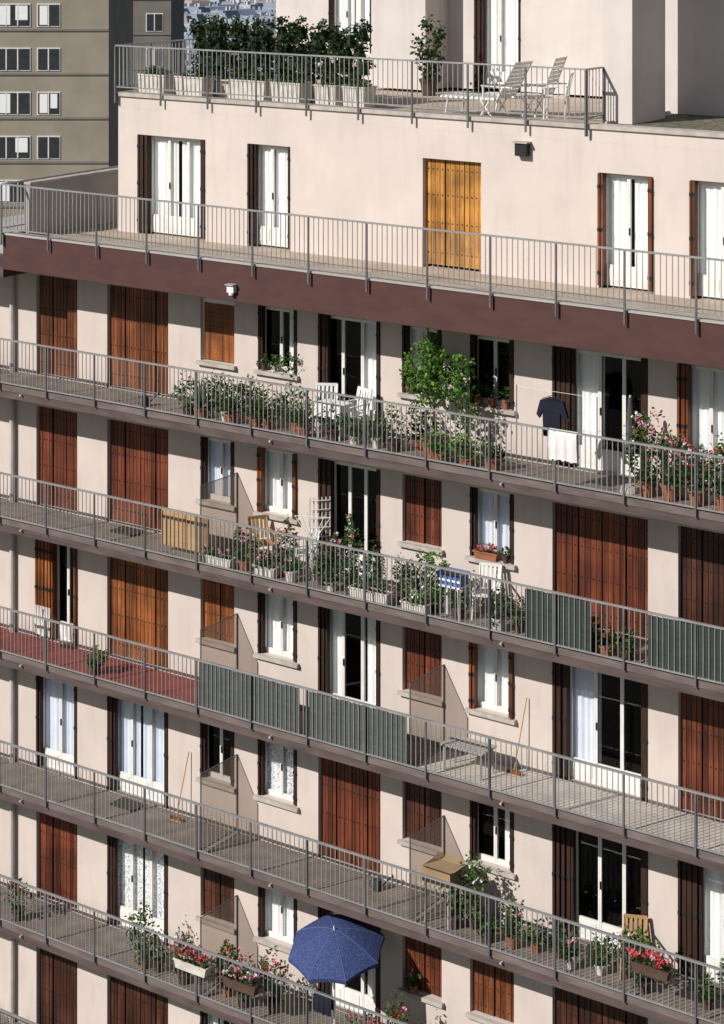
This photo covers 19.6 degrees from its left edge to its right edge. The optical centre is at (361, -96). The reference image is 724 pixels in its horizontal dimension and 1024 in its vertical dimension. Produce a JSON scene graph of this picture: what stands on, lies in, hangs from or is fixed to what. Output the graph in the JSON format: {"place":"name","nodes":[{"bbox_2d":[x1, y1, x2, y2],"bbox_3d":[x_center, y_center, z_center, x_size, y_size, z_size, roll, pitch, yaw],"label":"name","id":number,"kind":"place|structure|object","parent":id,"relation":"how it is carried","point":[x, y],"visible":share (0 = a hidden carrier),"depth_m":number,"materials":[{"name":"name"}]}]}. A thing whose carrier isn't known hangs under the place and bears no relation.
{"place":"outdoors","nodes":[
{"label":"outdoors","id":0,"kind":"place"},
{"bbox_2d":[0,0,132,217],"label":"concrete apartment building","id":1,"kind":"structure","parent":0,"point":[58,110],"depth_m":131.00,"materials":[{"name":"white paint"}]},
{"bbox_2d":[0,3,108,207],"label":"windows","id":2,"kind":"structure","parent":1,"relation":"in","point":[11,14],"depth_m":130.94,"materials":[{"name":"white glass"}]},
{"bbox_2d":[133,0,183,89],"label":"grey apartment building","id":3,"kind":"structure","parent":0,"point":[157,20],"depth_m":165.00,"materials":[{"name":"concrete"}]},
{"bbox_2d":[133,13,170,69],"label":"windows","id":4,"kind":"structure","parent":3,"relation":"in","point":[154,21],"depth_m":164.91,"materials":[{"name":"grey glass"}]},
{"bbox_2d":[472,542,500,561],"bbox_3d":[2.288,11.808,38.425,0.633,0.314,0.285,0,0,35],"label":"window box","id":5,"kind":"object","parent":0,"point":[486,553],"visible":1,"depth_m":38.37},
{"bbox_3d":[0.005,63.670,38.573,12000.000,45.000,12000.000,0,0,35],"label":"ground","id":6,"kind":"structure","parent":0,"visible":0},
{"bbox_2d":[184,0,275,77],"bbox_3d":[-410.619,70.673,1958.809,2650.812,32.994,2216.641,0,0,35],"label":"city blocks","id":7,"kind":"structure","parent":6,"relation":"on","point":[248,10],"depth_m":1162.71,"materials":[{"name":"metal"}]},
{"bbox_2d":[0,75,723,1023],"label":"walls","id":8,"kind":"structure","parent":6,"relation":"on","point":[370,165],"depth_m":40.87,"materials":[{"name":"paint"}]},
{"bbox_2d":[9,275,14,1023],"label":"drain pipe","id":9,"kind":"object","parent":8,"relation":"attached to","point":[11,670],"visible":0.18,"depth_m":45.17,"materials":[{"name":"metal"}]},
{"bbox_2d":[137,66,176,93],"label":"planter box","id":10,"kind":"object","parent":8,"relation":"on","point":[155,79],"visible":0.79,"depth_m":44.90,"materials":[{"name":"plastic"}]},
{"bbox_2d":[174,69,215,96],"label":"planter box","id":11,"kind":"object","parent":8,"relation":"on","point":[178,80],"visible":0.69,"depth_m":44.30,"materials":[{"name":"plastic"}]},
{"bbox_2d":[227,72,276,100],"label":"planter box","id":12,"kind":"object","parent":8,"relation":"on","point":[260,86],"visible":0.7,"depth_m":43.40,"materials":[{"name":"plastic"}]},
{"bbox_2d":[189,12,376,103],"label":"hedge","id":13,"kind":"object","parent":8,"relation":"on","point":[214,30],"visible":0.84,"depth_m":43.70,"materials":[{"name":"green"}]},
{"bbox_2d":[269,75,312,103],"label":"planter box","id":14,"kind":"object","parent":8,"relation":"on","point":[290,90],"visible":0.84,"depth_m":42.84,"materials":[{"name":"plastic"}]},
{"bbox_2d":[313,77,345,105],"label":"planter box","id":15,"kind":"object","parent":8,"relation":"on","point":[316,91],"visible":0.77,"depth_m":42.26,"materials":[{"name":"plastic"}]},
{"bbox_2d":[60,149,640,1023],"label":"rooms","id":16,"kind":"object","parent":8,"relation":"in","point":[588,843],"visible":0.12,"depth_m":42.61,"materials":[{"name":"black"}]},
{"bbox_2d":[114,32,603,136],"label":"roof railing","id":17,"kind":"object","parent":8,"relation":"on","point":[207,92],"visible":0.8,"depth_m":41.40,"materials":[{"name":"grey metal"}]},
{"bbox_2d":[341,78,376,107],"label":"planter box","id":18,"kind":"object","parent":8,"relation":"on","point":[360,94],"visible":0.77,"depth_m":41.88,"materials":[{"name":"plastic"}]},
{"bbox_2d":[0,215,723,1023],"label":"balcony slabs","id":19,"kind":"structure","parent":8,"relation":"attached to","point":[112,943],"depth_m":39.58,"materials":[{"name":"concrete"}]},
{"bbox_2d":[2,873,35,921],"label":"potted plant","id":20,"kind":"object","parent":19,"relation":"on","point":[16,901],"visible":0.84,"depth_m":43.92,"materials":[{"name":"green plant"}]},
{"bbox_2d":[124,894,161,969],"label":"potted plant","id":21,"kind":"object","parent":19,"relation":"on","point":[139,919],"visible":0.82,"depth_m":41.98,"materials":[{"name":"green plant"}]},
{"bbox_2d":[162,509,208,552],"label":"wooden board","id":22,"kind":"object","parent":19,"relation":"on","point":[180,529],"visible":0.58,"depth_m":41.52,"materials":[{"name":"wood"}]},
{"bbox_2d":[170,933,201,985],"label":"potted plant","id":23,"kind":"object","parent":19,"relation":"on","point":[180,970],"visible":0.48,"depth_m":41.34,"materials":[{"name":"green plant"}]},
{"bbox_2d":[171,945,211,977],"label":"window box","id":24,"kind":"object","parent":19,"relation":"attached to","point":[198,965],"visible":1,"depth_m":40.62,"materials":[{"name":"plastic"}]},
{"bbox_2d":[0,874,406,1023],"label":"balcony railing","id":25,"kind":"object","parent":19,"relation":"attached to","point":[251,968],"visible":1,"depth_m":41.34,"materials":[{"name":"metal"}]},
{"bbox_2d":[199,544,236,568],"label":"flower trough","id":26,"kind":"object","parent":19,"relation":"on","point":[232,562],"visible":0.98,"depth_m":40.67,"materials":[{"name":"plastic"}]},
{"bbox_2d":[205,378,240,420],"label":"potted plant","id":27,"kind":"object","parent":19,"relation":"on","point":[217,398],"visible":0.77,"depth_m":40.83,"materials":[{"name":"green plant"}]},
{"bbox_2d":[210,938,242,997],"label":"potted plant","id":28,"kind":"object","parent":19,"relation":"on","point":[229,947],"visible":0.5,"depth_m":40.92,"materials":[{"name":"green plant"}]},
{"bbox_2d":[219,964,260,996],"bbox_3d":[-2.343,20.437,39.967,0.908,0.427,0.341,0,0,35],"label":"window box","id":29,"kind":"object","parent":19,"relation":"attached to","point":[245,984],"visible":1,"depth_m":39.92,"materials":[{"name":"plastic"}]},
{"bbox_2d":[231,527,258,571],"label":"potted plant","id":30,"kind":"object","parent":19,"relation":"on","point":[243,556],"visible":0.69,"depth_m":40.55,"materials":[{"name":"green plant"}]},
{"bbox_2d":[200,662,299,733],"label":"railing screen","id":31,"kind":"object","parent":19,"relation":"attached to","point":[289,700],"visible":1,"depth_m":40.07,"materials":[{"name":"grey"}]},
{"bbox_2d":[247,514,275,564],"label":"wooden chair","id":32,"kind":"object","parent":19,"relation":"on","point":[257,517],"visible":0.66,"depth_m":41.06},
{"bbox_2d":[252,549,280,578],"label":"flower trough","id":33,"kind":"object","parent":19,"relation":"on","point":[265,565],"visible":0.83,"depth_m":40.16,"materials":[{"name":"plastic"}]},
{"bbox_2d":[253,393,286,429],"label":"potted plant","id":34,"kind":"object","parent":19,"relation":"on","point":[269,417],"visible":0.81,"depth_m":40.23,"materials":[{"name":"green plant"}]},
{"bbox_2d":[256,945,289,1014],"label":"potted plant","id":35,"kind":"object","parent":19,"relation":"on","point":[266,966],"visible":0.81,"depth_m":40.27,"materials":[{"name":"green plant"}]},
{"bbox_2d":[276,514,297,576],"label":"potted plant","id":36,"kind":"object","parent":19,"relation":"on","point":[288,551],"visible":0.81,"depth_m":40.20,"materials":[{"name":"green plant"}]},
{"bbox_2d":[274,382,311,430],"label":"potted plant","id":37,"kind":"object","parent":19,"relation":"on","point":[287,405],"visible":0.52,"depth_m":40.12,"materials":[{"name":"green plant"}]},
{"bbox_2d":[309,496,330,576],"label":"wooden trellis","id":38,"kind":"object","parent":19,"relation":"on","point":[318,509],"visible":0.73,"depth_m":40.23,"materials":[{"name":"white wood"}]},
{"bbox_2d":[313,990,333,1016],"bbox_3d":[-0.718,20.418,39.025,0.412,0.380,0.100,0,0,35],"label":"towel","id":39,"kind":"object","parent":19,"relation":"hanging from","point":[322,1005],"visible":1,"depth_m":38.98,"materials":[{"name":"blue fabric"}]},
{"bbox_2d":[316,532,348,590],"bbox_3d":[-0.568,12.315,39.437,0.646,1.069,0.518,0,0,35],"label":"potted plant","id":40,"kind":"object","parent":19,"relation":"on","point":[332,568],"visible":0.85,"depth_m":39.38,"materials":[{"name":"green plant"}]},
{"bbox_2d":[318,402,347,440],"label":"potted plant","id":41,"kind":"object","parent":19,"relation":"on","point":[332,430],"visible":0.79,"depth_m":39.34,"materials":[{"name":"green plant"}]},
{"bbox_2d":[314,399,352,440],"bbox_3d":[-0.542,9.719,39.621,0.620,0.663,0.410,0,0,35],"label":"table","id":42,"kind":"object","parent":19,"relation":"on","point":[332,404],"visible":0.6,"depth_m":39.50,"materials":[{"name":"plastic"}]},
{"bbox_2d":[288,914,384,1023],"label":"parasol","id":43,"kind":"object","parent":19,"relation":"on","point":[339,949],"visible":0.94,"depth_m":38.84,"materials":[{"name":"blue fabric"}]},
{"bbox_2d":[341,513,363,578],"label":"potted plant","id":44,"kind":"object","parent":19,"relation":"on","point":[352,530],"visible":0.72,"depth_m":39.59,"materials":[{"name":"green plant"}]},
{"bbox_2d":[337,386,371,431],"bbox_3d":[-0.140,9.603,39.648,0.534,0.896,0.475,0,0,-38],"label":"garden chair","id":45,"kind":"object","parent":19,"relation":"on","point":[362,389],"visible":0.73,"depth_m":39.74,"materials":[{"name":"white paint"}]},
{"bbox_2d":[309,691,405,763],"bbox_3d":[-0.088,15.120,38.614,2.200,0.872,0.008,0,0,35],"label":"railing screen","id":46,"kind":"object","parent":19,"relation":"attached to","point":[360,727],"visible":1,"depth_m":38.62,"materials":[{"name":"grey"}]},
{"bbox_2d":[0,740,723,1023],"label":"balcony railing","id":47,"kind":"object","parent":19,"relation":"attached to","point":[490,897],"visible":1,"depth_m":38.57,"materials":[{"name":"metal"}]},
{"bbox_2d":[627,947,674,981],"bbox_3d":[4.819,17.624,35.004,0.930,0.411,0.328,0,0,41],"label":"window box","id":48,"kind":"object","parent":47,"relation":"attached to","point":[654,966],"visible":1,"depth_m":34.95,"materials":[{"name":"plastic"}]},
{"bbox_2d":[0,606,723,856],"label":"balcony railing","id":49,"kind":"object","parent":19,"relation":"attached to","point":[489,788],"visible":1,"depth_m":38.46,"materials":[{"name":"metal"}]},
{"bbox_2d":[0,472,723,687],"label":"balcony railing","id":50,"kind":"object","parent":19,"relation":"attached to","point":[489,629],"visible":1,"depth_m":38.46,"materials":[{"name":"metal"}]},
{"bbox_2d":[525,588,589,650],"bbox_3d":[3.360,12.320,36.198,1.280,0.872,0.007,0,0,35],"label":"railing screen","id":51,"kind":"object","parent":50,"relation":"attached to","point":[550,619],"visible":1,"depth_m":36.17,"materials":[{"name":"green"}]},
{"bbox_2d":[648,614,723,682],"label":"railing screen","id":52,"kind":"object","parent":50,"relation":"attached to","point":[688,648],"visible":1,"depth_m":34.81,"materials":[{"name":"green"}]},
{"bbox_2d":[0,338,723,517],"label":"balcony railing","id":53,"kind":"object","parent":19,"relation":"attached to","point":[554,481],"visible":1,"depth_m":38.57,"materials":[{"name":"metal"}]},
{"bbox_2d":[348,572,393,604],"bbox_3d":[0.149,12.591,38.690,0.874,0.518,0.413,0,0,35],"label":"flower trough","id":54,"kind":"object","parent":19,"relation":"on","point":[370,593],"visible":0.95,"depth_m":38.65,"materials":[{"name":"plastic"}]},
{"bbox_2d":[374,404,409,451],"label":"potted plant","id":55,"kind":"object","parent":19,"relation":"on","point":[393,439],"visible":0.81,"depth_m":38.60,"materials":[{"name":"green plant"}]},
{"bbox_2d":[384,988,409,1023],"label":"potted plant","id":56,"kind":"object","parent":19,"relation":"on","point":[396,1015],"visible":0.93,"depth_m":38.48,"materials":[{"name":"green plant"}]},
{"bbox_2d":[392,552,413,601],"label":"potted plant","id":57,"kind":"object","parent":19,"relation":"on","point":[403,582],"visible":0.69,"depth_m":38.71,"materials":[{"name":"green plant"}]},
{"bbox_2d":[399,585,432,613],"bbox_3d":[0.979,12.612,38.140,0.594,0.477,0.404,0,0,35],"label":"flower trough","id":58,"kind":"object","parent":19,"relation":"on","point":[417,603],"visible":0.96,"depth_m":38.05,"materials":[{"name":"plastic"}]},
{"bbox_2d":[409,549,433,600],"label":"potted plant","id":59,"kind":"object","parent":19,"relation":"on","point":[417,578],"visible":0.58,"depth_m":38.67,"materials":[{"name":"green plant"}]},
{"bbox_2d":[405,395,438,450],"bbox_3d":[1.090,9.566,38.783,0.632,0.968,0.536,0,0,21],"label":"potted plant","id":60,"kind":"object","parent":19,"relation":"on","point":[418,429],"visible":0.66,"depth_m":38.77,"materials":[{"name":"green plant"}]},
{"bbox_2d":[409,664,444,764],"bbox_3d":[1.194,14.867,38.491,0.020,1.565,1.150,0,0,35],"label":"balcony divider","id":61,"kind":"object","parent":19,"relation":"attached to","point":[443,665],"visible":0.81,"depth_m":38.36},
{"bbox_2d":[409,815,444,919],"bbox_3d":[1.194,17.668,38.491,0.020,1.565,1.150,0,0,35],"label":"balcony divider","id":62,"kind":"object","parent":19,"relation":"attached to","point":[443,896],"visible":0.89,"depth_m":38.14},
{"bbox_2d":[422,548,450,611],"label":"potted plant","id":63,"kind":"object","parent":19,"relation":"on","point":[444,563],"visible":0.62,"depth_m":38.18,"materials":[{"name":"green plant"}]},
{"bbox_2d":[402,327,473,458],"bbox_3d":[1.312,8.880,38.213,0.868,2.340,1.529,0,0,-41],"label":"tree","id":64,"kind":"object","parent":19,"relation":"on","point":[430,375],"visible":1,"depth_m":38.14,"materials":[{"name":"green plant"}]},
{"bbox_2d":[421,428,456,461],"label":"potted plant","id":65,"kind":"object","parent":19,"relation":"on","point":[438,447],"visible":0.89,"depth_m":37.88,"materials":[{"name":"green plant"}]},
{"bbox_2d":[421,882,462,929],"bbox_3d":[1.451,18.090,38.110,0.600,0.720,0.450,0,0,35],"label":"table","id":66,"kind":"object","parent":19,"relation":"on","point":[442,889],"visible":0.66,"depth_m":37.87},
{"bbox_2d":[422,852,464,890],"bbox_3d":[1.495,17.545,38.085,0.700,0.370,0.650,0,0,35],"label":"cardboard box","id":67,"kind":"object","parent":66,"relation":"on","point":[439,867],"visible":0.97,"depth_m":38.04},
{"bbox_2d":[436,583,469,620],"bbox_3d":[1.640,12.540,37.856,0.500,0.620,0.350,0,0,35],"label":"table","id":68,"kind":"object","parent":19,"relation":"on","point":[458,597],"visible":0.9,"depth_m":37.80,"materials":[{"name":"white paint"}]},
{"bbox_2d":[436,566,469,587],"bbox_3d":[1.640,12.120,37.856,0.524,0.220,0.344,0,0,35],"label":"blue crate","id":69,"kind":"object","parent":68,"relation":"on","point":[452,578],"visible":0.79,"depth_m":37.75,"materials":[{"name":"plastic"}]},
{"bbox_2d":[446,881,467,929],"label":"potted plant","id":70,"kind":"object","parent":19,"relation":"on","point":[457,911],"visible":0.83,"depth_m":37.82,"materials":[{"name":"green plant"}]},
{"bbox_2d":[446,357,481,453],"bbox_3d":[1.847,9.123,38.055,0.706,1.855,0.642,0,0,35],"label":"potted plant","id":71,"kind":"object","parent":19,"relation":"on","point":[461,388],"visible":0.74,"depth_m":38.02,"materials":[{"name":"green plant"}]},
{"bbox_2d":[446,433,487,465],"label":"potted plant","id":72,"kind":"object","parent":19,"relation":"on","point":[467,453],"visible":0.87,"depth_m":37.55,"materials":[{"name":"green plant"}]},
{"bbox_2d":[441,734,496,780],"bbox_3d":[1.918,15.400,37.905,0.900,0.501,0.500,0,0,35],"label":"table","id":73,"kind":"object","parent":19,"relation":"on","point":[467,745],"visible":0.78,"depth_m":37.85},
{"bbox_2d":[458,850,491,929],"bbox_3d":[2.021,17.753,37.908,0.544,1.478,0.652,0,0,-15],"label":"potted plant","id":74,"kind":"object","parent":19,"relation":"on","point":[472,875],"visible":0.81,"depth_m":37.83,"materials":[{"name":"green plant"}]},
{"bbox_2d":[471,911,499,943],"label":"potted plant","id":75,"kind":"object","parent":19,"relation":"on","point":[483,927],"visible":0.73,"depth_m":37.31,"materials":[{"name":"green plant"}]},
{"bbox_2d":[471,562,501,619],"bbox_3d":[2.265,12.403,37.903,0.475,0.896,0.534,0,0,18],"label":"garden chair","id":76,"kind":"object","parent":19,"relation":"on","point":[486,565],"visible":0.62,"depth_m":38.08,"materials":[{"name":"white paint"}]},
{"bbox_2d":[481,444,509,470],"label":"potted plant","id":77,"kind":"object","parent":19,"relation":"on","point":[503,453],"visible":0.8,"depth_m":37.29,"materials":[{"name":"green plant"}]},
{"bbox_2d":[482,583,515,630],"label":"potted plant","id":78,"kind":"object","parent":19,"relation":"on","point":[503,618],"visible":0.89,"depth_m":37.18,"materials":[{"name":"green plant"}]},
{"bbox_2d":[501,895,523,949],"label":"potted plant","id":79,"kind":"object","parent":19,"relation":"on","point":[503,922],"visible":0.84,"depth_m":37.08,"materials":[{"name":"green plant"}]},
{"bbox_2d":[507,596,524,633],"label":"potted plant","id":80,"kind":"object","parent":19,"relation":"on","point":[518,618],"visible":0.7,"depth_m":37.06,"materials":[{"name":"green plant"}]},
{"bbox_2d":[516,385,520,474],"bbox_3d":[2.713,9.235,36.860,0.237,1.630,0.237,0,0,35],"label":"line post","id":81,"kind":"object","parent":19,"relation":"on","point":[516,408],"visible":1,"depth_m":36.85,"materials":[{"name":"grey metal"}]},
{"bbox_2d":[520,386,593,397],"bbox_3d":[3.368,8.440,36.401,1.600,0.006,0.006,0,0,35],"label":"washing line","id":82,"kind":"object","parent":81,"relation":"attached to","point":[559,392],"visible":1,"depth_m":36.36,"materials":[{"name":"white fabric"}]},
{"bbox_2d":[536,390,568,435],"bbox_3d":[3.302,8.824,36.447,0.623,0.813,0.090,0,0,35],"label":"shirt on hanger","id":83,"kind":"object","parent":82,"relation":"hanging from","point":[553,410],"visible":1,"depth_m":36.41,"materials":[{"name":"blue fabric"}]},
{"bbox_2d":[517,918,551,953],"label":"potted plant","id":84,"kind":"object","parent":19,"relation":"on","point":[529,936],"visible":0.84,"depth_m":36.94,"materials":[{"name":"green plant"}]},
{"bbox_2d":[548,428,578,462],"bbox_3d":[3.462,9.296,36.098,0.564,0.536,0.100,0,0,35],"label":"towel","id":85,"kind":"object","parent":19,"relation":"hanging from","point":[563,446],"visible":1,"depth_m":36.05,"materials":[{"name":"white fabric"}]},
{"bbox_2d":[559,930,578,969],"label":"potted plant","id":86,"kind":"object","parent":19,"relation":"on","point":[566,948],"visible":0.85,"depth_m":36.38,"materials":[{"name":"green plant"}]},
{"bbox_2d":[586,933,616,975],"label":"potted plant","id":87,"kind":"object","parent":19,"relation":"on","point":[604,962],"visible":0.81,"depth_m":36.19,"materials":[{"name":"green plant"}]},
{"bbox_2d":[591,623,619,655],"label":"potted plant","id":88,"kind":"object","parent":19,"relation":"on","point":[604,643],"visible":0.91,"depth_m":35.92,"materials":[{"name":"green plant"}]},
{"bbox_2d":[609,924,636,978],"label":"potted plant","id":89,"kind":"object","parent":19,"relation":"on","point":[615,963],"visible":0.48,"depth_m":36.08,"materials":[{"name":"green plant"}]},
{"bbox_2d":[615,625,636,660],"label":"potted plant","id":90,"kind":"object","parent":19,"relation":"on","point":[627,647],"visible":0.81,"depth_m":35.75,"materials":[{"name":"green plant"}]},
{"bbox_2d":[620,395,639,494],"bbox_3d":[4.593,9.225,35.971,0.358,1.650,0.358,0,0,35],"label":"closed parasol","id":91,"kind":"object","parent":19,"relation":"on","point":[629,428],"visible":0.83,"depth_m":35.92,"materials":[{"name":"fabric"}]},
{"bbox_2d":[620,914,647,979],"bbox_3d":[4.705,18.003,36.253,0.475,0.896,0.534,0,0,12],"label":"wooden chair","id":92,"kind":"object","parent":19,"relation":"on","point":[635,917],"visible":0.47,"depth_m":36.46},
{"bbox_2d":[626,923,660,994],"bbox_3d":[4.786,17.895,35.642,0.694,1.162,0.454,0,0,35],"label":"potted plant","id":93,"kind":"object","parent":19,"relation":"on","point":[640,938],"visible":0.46,"depth_m":35.63,"materials":[{"name":"green plant"}]},
{"bbox_2d":[622,407,672,497],"bbox_3d":[4.870,9.295,35.690,0.850,1.510,0.833,0,0,-4],"label":"potted plant","id":94,"kind":"object","parent":19,"relation":"on","point":[645,427],"visible":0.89,"depth_m":35.64,"materials":[{"name":"green plant"}]},
{"bbox_2d":[645,429,690,501],"bbox_3d":[5.203,9.471,35.424,0.879,1.158,0.731,0,0,11],"label":"potted plant","id":95,"kind":"object","parent":19,"relation":"on","point":[676,445],"visible":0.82,"depth_m":35.34,"materials":[{"name":"green plant"}]},
{"bbox_2d":[673,444,717,506],"bbox_3d":[5.632,9.526,35.164,0.852,1.048,0.604,0,0,35],"label":"potted plant","id":96,"kind":"object","parent":19,"relation":"on","point":[700,486],"visible":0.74,"depth_m":35.10,"materials":[{"name":"green plant"}]},
{"bbox_2d":[686,970,723,1010],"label":"potted plant","id":97,"kind":"object","parent":19,"relation":"on","point":[706,997],"visible":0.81,"depth_m":35.04,"materials":[{"name":"green plant"}]},
{"bbox_2d":[701,432,723,511],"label":"potted plant","id":98,"kind":"object","parent":19,"relation":"on","point":[719,450],"visible":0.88,"depth_m":34.85,"materials":[{"name":"green plant"}]},
{"bbox_2d":[2,231,723,367],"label":"facade band","id":99,"kind":"object","parent":8,"relation":"attached to","point":[667,336],"visible":0.72,"depth_m":38.23,"materials":[{"name":"brown paint"}]},
{"bbox_2d":[0,166,723,333],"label":"terrace railing","id":100,"kind":"object","parent":99,"relation":"on","point":[366,272],"visible":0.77,"depth_m":38.66,"materials":[{"name":"grey metal"}]},
{"bbox_2d":[43,0,723,1023],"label":"window frames","id":101,"kind":"structure","parent":8,"relation":"attached to","point":[709,286],"depth_m":40.19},
{"bbox_2d":[34,0,723,1023],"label":"shutters","id":102,"kind":"object","parent":101,"relation":"attached to","point":[600,556],"visible":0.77,"depth_m":40.34,"materials":[{"name":"brown wood"}]},
{"bbox_2d":[45,0,723,1023],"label":"curtains","id":103,"kind":"object","parent":101,"relation":"attached to","point":[583,680],"visible":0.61,"depth_m":41.28,"materials":[{"name":"fabric"}]},
{"bbox_2d":[409,13,446,95],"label":"potted plant","id":104,"kind":"object","parent":8,"relation":"on","point":[431,54],"visible":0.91,"depth_m":44.89,"materials":[{"name":"plant"}]},
{"bbox_2d":[439,60,532,115],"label":"sun lounger","id":105,"kind":"object","parent":8,"relation":"on","point":[507,81],"visible":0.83,"depth_m":40.29,"materials":[{"name":"white paint"}]},
{"bbox_2d":[276,0,723,123],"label":"penthouse","id":106,"kind":"object","parent":8,"relation":"on","point":[656,59],"visible":0.64,"depth_m":44.12,"materials":[{"name":"paint"}]},
{"bbox_2d":[483,56,566,116],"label":"sun lounger","id":107,"kind":"object","parent":8,"relation":"on","point":[557,63],"visible":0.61,"depth_m":40.58,"materials":[{"name":"white paint"}]},
{"bbox_2d":[543,72,573,120],"bbox_3d":[3.732,3.631,39.892,0.534,0.896,0.475,0,0,14],"label":"garden chair","id":108,"kind":"object","parent":8,"relation":"on","point":[562,85],"visible":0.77,"depth_m":39.74,"materials":[{"name":"white paint"}]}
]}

